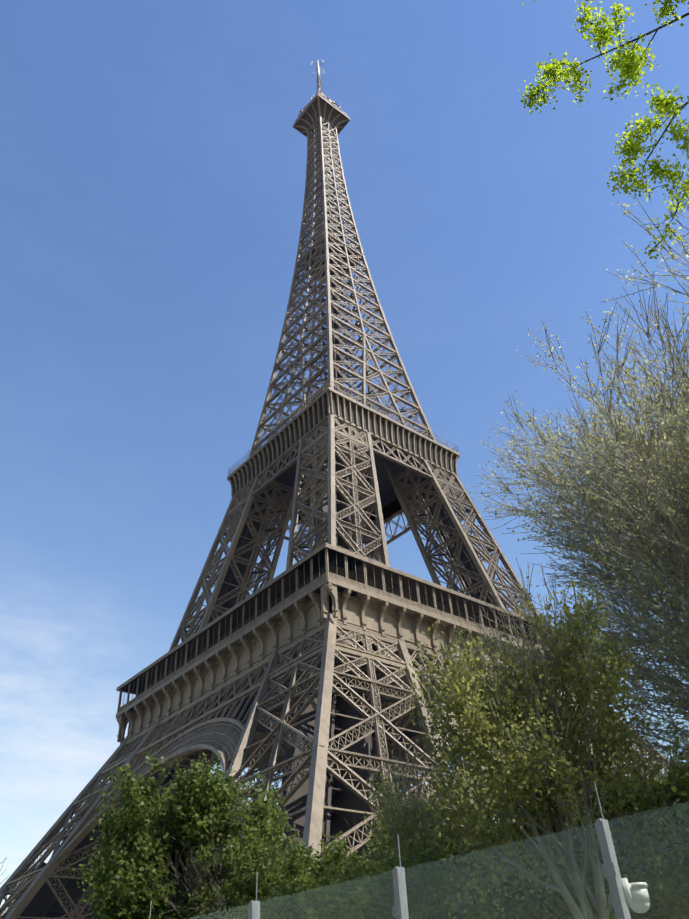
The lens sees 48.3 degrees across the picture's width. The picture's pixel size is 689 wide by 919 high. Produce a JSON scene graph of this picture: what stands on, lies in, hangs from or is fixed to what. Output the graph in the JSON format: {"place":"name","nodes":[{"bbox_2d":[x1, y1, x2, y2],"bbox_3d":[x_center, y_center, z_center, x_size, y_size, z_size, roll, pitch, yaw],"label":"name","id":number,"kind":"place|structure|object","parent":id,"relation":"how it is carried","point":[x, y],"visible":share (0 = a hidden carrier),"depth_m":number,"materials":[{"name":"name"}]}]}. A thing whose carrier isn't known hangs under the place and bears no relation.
{"place":"outdoors","nodes":[
{"label":"outdoors","id":0,"kind":"place"},
{"bbox_2d":[3,124,657,918],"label":"tower lattice","id":1,"kind":"object","parent":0,"point":[47,904],"visible":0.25,"depth_m":137.63,"materials":[{"name":"brown metal"}]},
{"bbox_2d":[0,0,688,917],"label":"sky","id":2,"kind":"structure","parent":0,"point":[153,160],"materials":[{"name":"blue"}]},
{"bbox_2d":[119,97,578,752],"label":"eiffel tower soffits","id":3,"kind":"object","parent":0,"point":[387,493],"visible":0.08,"depth_m":145.07,"materials":[{"name":"brown metal"}]},
{"bbox_2d":[116,91,604,771],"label":"eiffel tower solids","id":4,"kind":"object","parent":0,"point":[346,613],"visible":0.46,"depth_m":128.96,"materials":[{"name":"brown metal"}]},
{"bbox_2d":[307,60,332,104],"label":"antenna","id":5,"kind":"object","parent":4,"relation":"on","point":[318,68],"visible":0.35,"depth_m":311.48,"materials":[{"name":"white metal"}]},
{"bbox_2d":[518,0,688,263],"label":"leaves","id":6,"kind":"object","parent":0,"point":[661,106],"depth_m":4.72,"materials":[{"name":"green plant"}]},
{"label":"ground","id":7,"kind":"structure","parent":0,"visible":0},
{"bbox_2d":[0,858,18,918],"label":"bare sapling","id":8,"kind":"object","parent":7,"relation":"on","point":[2,891],"visible":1,"depth_m":14.46,"materials":[{"name":"grey plant"}]},
{"bbox_2d":[0,74,669,918],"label":"tower","id":9,"kind":"structure","parent":7,"relation":"on","point":[228,738],"depth_m":153.98,"materials":[{"name":"brown metal"}]},
{"bbox_2d":[230,392,456,532],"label":"eiffel tower cove panels","id":10,"kind":"object","parent":9,"relation":"on","point":[391,508],"visible":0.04,"depth_m":178.64,"materials":[{"name":"paint"}]},
{"bbox_2d":[149,782,630,918],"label":"fence posts","id":11,"kind":"object","parent":7,"relation":"on","point":[610,870],"visible":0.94,"depth_m":6.07,"materials":[{"name":"grey metal"}]},
{"bbox_2d":[191,809,687,918],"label":"glass wall panes","id":12,"kind":"object","parent":11,"relation":"attached to","point":[505,880],"visible":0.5,"depth_m":6.44,"materials":[{"name":"clear glass"}]},
{"bbox_2d":[621,878,649,912],"bbox_3d":[2.247,3.394,5.966,0.315,0.223,0.200,28,-47,-35],"label":"dome camera","id":13,"kind":"object","parent":11,"relation":"attached to","point":[636,901],"depth_m":5.92,"materials":[{"name":"white plastic"}]},
{"bbox_2d":[344,782,495,877],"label":"bush","id":14,"kind":"object","parent":7,"relation":"on","point":[375,841],"depth_m":62.60,"materials":[{"name":"green plant"}]},
{"bbox_2d":[635,770,668,795],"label":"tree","id":15,"kind":"object","parent":7,"relation":"on","point":[660,773],"visible":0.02,"depth_m":61.58,"materials":[{"name":"green plant"}]},
{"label":"lawn","id":16,"kind":"structure","parent":7,"relation":"on","visible":0},
{"bbox_2d":[68,750,304,918],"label":"green tree","id":17,"kind":"object","parent":16,"relation":"on","point":[192,818],"visible":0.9,"depth_m":39.15,"materials":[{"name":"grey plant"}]},
{"bbox_2d":[185,829,349,918],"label":"bush","id":18,"kind":"object","parent":16,"relation":"on","point":[296,860],"visible":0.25,"depth_m":34.68,"materials":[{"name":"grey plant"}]},
{"bbox_2d":[226,865,379,918],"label":"shrub","id":19,"kind":"object","parent":16,"relation":"on","point":[283,912],"visible":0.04,"depth_m":19.86,"materials":[{"name":"green plant"}]},
{"bbox_2d":[318,840,404,895],"bbox_3d":[1.852,20.614,31.608,8.112,8.713,6.915,-9,-37,7],"label":"bush","id":20,"kind":"object","parent":16,"relation":"on","point":[368,866],"visible":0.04,"depth_m":32.15,"materials":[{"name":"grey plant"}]},
{"bbox_2d":[286,850,573,918],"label":"shrub","id":21,"kind":"object","parent":16,"relation":"on","point":[340,912],"visible":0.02,"depth_m":14.84,"materials":[{"name":"green plant"}]},
{"bbox_2d":[358,742,503,891],"bbox_3d":[2.775,13.193,22.463,4.978,9.609,5.170,7,-38,-14],"label":"bush","id":22,"kind":"object","parent":16,"relation":"on","point":[397,813],"visible":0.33,"depth_m":23.30,"materials":[{"name":"green plant"}]},
{"bbox_2d":[317,829,585,918],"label":"shrub","id":23,"kind":"object","parent":16,"relation":"on","point":[431,848],"visible":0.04,"depth_m":15.68,"materials":[{"name":"green plant"}]},
{"bbox_2d":[392,558,688,918],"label":"plane tree","id":24,"kind":"object","parent":16,"relation":"on","point":[505,767],"visible":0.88,"depth_m":12.98,"materials":[{"name":"green plant"}]},
{"bbox_2d":[442,775,688,918],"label":"shrub","id":25,"kind":"object","parent":16,"relation":"on","point":[553,901],"visible":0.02,"depth_m":14.41,"materials":[{"name":"green plant"}]},
{"bbox_2d":[467,179,688,776],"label":"tree","id":26,"kind":"object","parent":16,"relation":"on","point":[660,501],"visible":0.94,"depth_m":21.15,"materials":[{"name":"green plant"}]},
{"bbox_2d":[478,757,688,918],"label":"shrub","id":27,"kind":"object","parent":16,"relation":"on","point":[680,806],"visible":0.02,"depth_m":12.82,"materials":[{"name":"green plant"}]},
{"bbox_2d":[656,721,688,794],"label":"bush","id":28,"kind":"object","parent":16,"relation":"on","point":[666,772],"depth_m":26.20,"materials":[{"name":"green plant"}]}
]}

